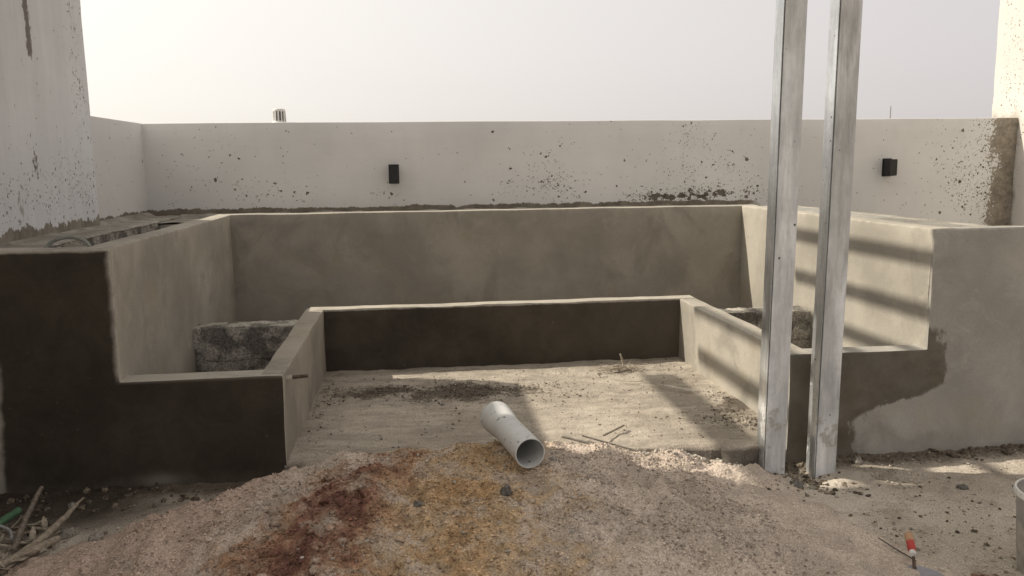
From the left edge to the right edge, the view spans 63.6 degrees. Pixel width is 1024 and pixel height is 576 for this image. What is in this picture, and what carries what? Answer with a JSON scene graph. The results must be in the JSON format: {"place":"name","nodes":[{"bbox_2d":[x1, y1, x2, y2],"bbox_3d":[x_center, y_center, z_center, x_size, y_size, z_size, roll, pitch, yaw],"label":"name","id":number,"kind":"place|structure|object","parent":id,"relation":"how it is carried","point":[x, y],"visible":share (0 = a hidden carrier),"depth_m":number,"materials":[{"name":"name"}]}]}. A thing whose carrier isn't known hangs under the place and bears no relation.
{"place":"outdoors","nodes":[
{"label":"outdoors","id":0,"kind":"place"},
{"bbox_2d":[0,444,1023,575],"bbox_3d":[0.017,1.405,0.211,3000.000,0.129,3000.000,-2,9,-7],"label":"ground","id":1,"kind":"structure","parent":0,"point":[976,556],"depth_m":3.47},
{"bbox_2d":[0,507,21,524],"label":"hose","id":2,"kind":"object","parent":1,"relation":"on","point":[9,516],"visible":0.98,"depth_m":3.20,"materials":[{"name":"green plastic"}]},
{"bbox_2d":[10,486,43,552],"bbox_3d":[-1.888,0.894,3.210,0.031,0.109,0.398,-3,9,-15],"label":"dry stalk","id":3,"kind":"object","parent":1,"relation":"on","point":[22,526],"visible":1,"depth_m":3.19,"materials":[{"name":"brown plant"}]},
{"bbox_2d":[0,516,68,569],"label":"leaf litter","id":4,"kind":"object","parent":1,"relation":"on","point":[32,532],"visible":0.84,"depth_m":3.11,"materials":[{"name":"brown plant"}]},
{"bbox_2d":[0,525,12,539],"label":"cable","id":5,"kind":"object","parent":4,"relation":"on","point":[9,530],"visible":1,"depth_m":3.12,"materials":[{"name":"grey plastic"}]},
{"bbox_2d":[13,497,83,554],"bbox_3d":[-1.756,0.921,3.147,0.045,0.100,0.387,1,9,14],"label":"dry stalk","id":6,"kind":"object","parent":1,"relation":"on","point":[47,533],"visible":0.81,"depth_m":3.14,"materials":[{"name":"beige plant"}]},
{"bbox_2d":[0,0,99,242],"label":"tall wall","id":7,"kind":"structure","parent":1,"relation":"on","point":[47,179],"depth_m":4.63,"materials":[{"name":"white paint"}]},
{"bbox_2d":[59,527,79,538],"bbox_3d":[-1.715,0.951,3.193,0.057,0.050,0.069,4,10,31],"label":"stone","id":8,"kind":"object","parent":1,"relation":"on","point":[67,533],"visible":0.95,"depth_m":3.18,"materials":[{"name":"grey stone"}]},
{"bbox_2d":[0,212,179,247],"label":"planter ledge","id":9,"kind":"object","parent":1,"relation":"on","point":[107,230],"visible":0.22,"depth_m":5.11,"materials":[{"name":"concrete"}]},
{"bbox_2d":[90,116,147,220],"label":"parapet wall","id":10,"kind":"structure","parent":1,"relation":"on","point":[119,166],"depth_m":5.89,"materials":[{"name":"white paint"}]},
{"bbox_2d":[158,203,759,228],"bbox_3d":[-0.216,-0.049,6.599,4.777,1.157,0.630,-2,9,-7],"label":"planter ledge","id":11,"kind":"object","parent":1,"relation":"on","point":[183,218],"visible":0.03,"depth_m":6.63,"materials":[{"name":"concrete"}]},
{"bbox_2d":[0,440,956,575],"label":"sand heap","id":12,"kind":"object","parent":1,"relation":"on","point":[170,542],"visible":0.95,"depth_m":2.94,"materials":[{"name":"beige sand"}]},
{"bbox_2d":[0,535,60,567],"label":"dry stalk","id":13,"kind":"object","parent":12,"relation":"on","point":[49,542],"visible":0.9,"depth_m":3.00,"materials":[{"name":"beige plant"}]},
{"bbox_2d":[88,532,104,541],"bbox_3d":[-1.560,0.934,3.093,0.057,0.027,0.076,-2,9,-7],"label":"stone","id":14,"kind":"object","parent":12,"relation":"on","point":[95,536],"visible":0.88,"depth_m":3.07,"materials":[{"name":"grey stone"}]},
{"bbox_2d":[413,501,422,506],"bbox_3d":[-0.337,0.774,2.956,0.035,0.026,0.036,-2,9,-7],"label":"stone","id":15,"kind":"object","parent":12,"relation":"on","point":[417,503],"visible":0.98,"depth_m":2.94,"materials":[{"name":"grey stone"}]},
{"bbox_2d":[204,444,752,575],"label":"sand clumps","id":16,"kind":"object","parent":12,"relation":"on","point":[314,569],"visible":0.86,"depth_m":2.95,"materials":[{"name":"brown sand"}]},
{"bbox_2d":[500,484,511,495],"bbox_3d":[-0.022,0.753,3.062,0.045,0.052,0.048,-2,9,-7],"label":"stone","id":17,"kind":"object","parent":12,"relation":"on","point":[505,490],"visible":0.96,"depth_m":3.05,"materials":[{"name":"grey stone"}]},
{"bbox_2d":[480,401,544,467],"bbox_3d":[-0.002,0.617,3.491,0.146,0.146,0.528,-3,9,-16],"label":"drain pipe","id":18,"kind":"object","parent":12,"relation":"on","point":[520,442],"visible":1,"depth_m":3.40,"materials":[{"name":"white plastic"}]},
{"bbox_2d":[549,456,556,461],"bbox_3d":[0.170,0.707,3.381,0.034,0.031,0.046,-2,9,-7],"label":"stone","id":19,"kind":"object","parent":12,"relation":"on","point":[554,458],"visible":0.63,"depth_m":3.37,"materials":[{"name":"grey stone"}]},
{"bbox_2d":[561,436,646,456],"bbox_3d":[0.451,0.739,3.798,0.478,0.056,0.016,3,10,26],"label":"stick","id":20,"kind":"object","parent":12,"relation":"on","point":[576,440],"visible":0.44,"depth_m":3.86,"materials":[{"name":"wood"}]},
{"bbox_2d":[582,435,640,451],"bbox_3d":[0.463,0.729,3.867,0.292,0.042,0.008,4,10,28],"label":"stick","id":21,"kind":"object","parent":12,"relation":"on","point":[610,443],"visible":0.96,"depth_m":3.86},
{"bbox_2d":[878,537,915,560],"bbox_3d":[1.417,0.961,3.040,0.004,0.021,0.169,-5,9,-24],"label":"wire","id":22,"kind":"object","parent":12,"relation":"on","point":[895,548],"visible":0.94,"depth_m":3.04,"materials":[{"name":"grey metal"}]},
{"bbox_2d":[904,531,944,575],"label":"trowel","id":23,"kind":"object","parent":12,"relation":"on","point":[911,548],"visible":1,"depth_m":2.89,"materials":[{"name":"grey metal"}]},
{"bbox_2d":[0,204,1023,494],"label":"built in bench","id":24,"kind":"object","parent":1,"relation":"on","point":[176,354],"visible":0.81,"depth_m":4.43,"materials":[{"name":"concrete"}]},
{"bbox_2d":[59,242,87,247],"bbox_3d":[-2.077,-0.176,3.739,0.440,0.058,0.355,-2,9,-7],"label":"gravel patch","id":25,"kind":"object","parent":24,"relation":"in","point":[72,244],"visible":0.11,"depth_m":3.76,"materials":[{"name":"grey gravel"}]},
{"bbox_2d":[44,235,91,247],"bbox_3d":[-2.010,-0.196,3.740,0.213,0.083,0.040,-2,9,-7],"label":"hose","id":26,"kind":"object","parent":25,"relation":"on","point":[54,240],"visible":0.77,"depth_m":3.74,"materials":[{"name":"grey plastic"}]},
{"bbox_2d":[286,374,307,379],"bbox_3d":[-0.987,0.405,3.753,0.117,0.026,0.025,-3,9,-16],"label":"pipe stub","id":27,"kind":"object","parent":24,"relation":"attached to","point":[289,377],"visible":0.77,"depth_m":3.75,"materials":[{"name":"metal"}]},
{"bbox_2d":[764,205,968,226],"bbox_3d":[2.106,-0.465,5.206,0.207,0.015,2.231,-2,9,-7],"label":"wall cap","id":28,"kind":"object","parent":24,"relation":"attached to","point":[922,222],"visible":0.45,"depth_m":4.61,"materials":[{"name":"beige concrete"}]},
{"bbox_2d":[0,443,1023,575],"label":"soil clods","id":29,"kind":"object","parent":1,"relation":"on","point":[40,508],"visible":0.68,"depth_m":3.60,"materials":[{"name":"brown soil"}]},
{"bbox_2d":[142,118,1017,225],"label":"parapet wall","id":30,"kind":"structure","parent":1,"relation":"on","point":[960,170],"depth_m":6.83,"materials":[{"name":"white paint"}]},
{"bbox_2d":[273,109,285,121],"bbox_3d":[-1.860,-1.374,6.598,0.112,0.117,0.112,-2,9,-7],"label":"vent cap","id":31,"kind":"object","parent":30,"relation":"on","point":[279,115],"visible":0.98,"depth_m":6.57,"materials":[{"name":"white plastic"}]},
{"bbox_2d":[388,164,398,183],"bbox_3d":[-0.951,-0.916,6.641,0.084,0.155,0.108,-2,9,-7],"label":"wall lamp","id":32,"kind":"object","parent":30,"relation":"attached to","point":[393,173],"visible":1,"depth_m":6.59,"materials":[{"name":"black metal"}]},
{"bbox_2d":[882,158,897,175],"bbox_3d":[3.262,-1.041,7.126,0.084,0.155,0.108,-2,9,-7],"label":"wall lamp","id":33,"kind":"object","parent":30,"relation":"attached to","point":[889,166],"visible":1,"depth_m":7.08,"materials":[{"name":"black metal"}]},
{"bbox_2d":[204,364,1017,574],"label":"pale crumbs","id":34,"kind":"object","parent":1,"relation":"on","point":[646,454],"visible":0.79,"depth_m":3.40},
{"bbox_2d":[757,0,807,473],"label":"steel post","id":35,"kind":"object","parent":1,"relation":"on","point":[787,106],"visible":0.89,"depth_m":3.68,"materials":[{"name":"silver metal"}]},
{"bbox_2d":[789,479,803,487],"bbox_3d":[1.271,0.872,3.678,0.043,0.033,0.087,-3,9,-14],"label":"stone","id":36,"kind":"object","parent":1,"relation":"on","point":[797,483],"visible":1,"depth_m":3.67,"materials":[{"name":"grey stone"}]},
{"bbox_2d":[806,0,862,477],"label":"steel post","id":37,"kind":"object","parent":1,"relation":"on","point":[844,39],"visible":0.86,"depth_m":3.70,"materials":[{"name":"silver metal"}]},
{"bbox_2d":[852,456,862,464],"bbox_3d":[1.654,0.826,3.950,0.046,0.042,0.047,-5,10,-29],"label":"stone","id":38,"kind":"object","parent":1,"relation":"on","point":[857,460],"visible":1,"depth_m":3.94,"materials":[{"name":"beige stone"}]},
{"bbox_2d":[798,206,987,225],"bbox_3d":[2.264,0.097,5.375,0.131,1.169,2.449,-2,9,-7],"label":"planter ledge","id":39,"kind":"object","parent":1,"relation":"on","point":[941,221],"visible":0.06,"depth_m":4.80,"materials":[{"name":"beige concrete"}]},
{"bbox_2d":[956,484,968,489],"bbox_3d":[1.984,0.878,3.635,0.049,0.030,0.031,3,9,21],"label":"stone","id":40,"kind":"object","parent":1,"relation":"on","point":[962,486],"visible":1,"depth_m":3.63,"materials":[{"name":"grey stone"}]},
{"bbox_2d":[992,0,1023,225],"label":"tall wall","id":41,"kind":"structure","parent":1,"relation":"on","point":[1008,100],"depth_m":7.30,"materials":[{"name":"white paint"}]},
{"bbox_2d":[1013,478,1023,574],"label":"bucket","id":42,"kind":"object","parent":1,"relation":"on","point":[1018,488],"visible":1,"depth_m":2.88,"materials":[{"name":"plastic"}]},
{"bbox_2d":[284,357,758,469],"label":"pit floor","id":43,"kind":"structure","parent":0,"point":[596,414],"depth_m":4.45,"materials":[{"name":"beige concrete"}]},
{"bbox_2d":[308,367,757,441],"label":"dirt crumbs","id":44,"kind":"object","parent":43,"relation":"on","point":[520,391],"visible":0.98,"depth_m":4.75,"materials":[{"name":"soil"}]},
{"bbox_2d":[603,424,624,435],"bbox_3d":[0.495,0.691,4.010,0.008,0.015,0.213,5,10,34],"label":"stick","id":45,"kind":"object","parent":43,"relation":"on","point":[615,429],"visible":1,"depth_m":4.00,"materials":[{"name":"grey wood"}]},
{"bbox_2d":[593,354,648,371],"bbox_3d":[0.683,0.472,5.241,0.392,0.099,0.213,-2,9,-7],"label":"brushwood","id":46,"kind":"object","parent":43,"relation":"on","point":[618,366],"visible":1,"depth_m":5.23,"materials":[{"name":"brown wood"}]},
{"bbox_2d":[620,380,663,385],"bbox_3d":[0.773,0.561,4.907,0.267,0.013,0.013,4,10,27],"label":"wire","id":47,"kind":"object","parent":43,"relation":"on","point":[642,381],"visible":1,"depth_m":4.91,"materials":[{"name":"grey metal"}]},
{"bbox_2d":[664,385,694,391],"bbox_3d":[0.968,0.579,4.775,0.188,0.010,0.012,6,11,39],"label":"white stick","id":48,"kind":"object","parent":43,"relation":"on","point":[679,388],"visible":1,"depth_m":4.77,"materials":[{"name":"white wood"}]},
{"bbox_2d":[80,0,999,123],"label":"sky","id":49,"kind":"structure","parent":0,"point":[147,61],"materials":[{"name":"white"}]}
]}

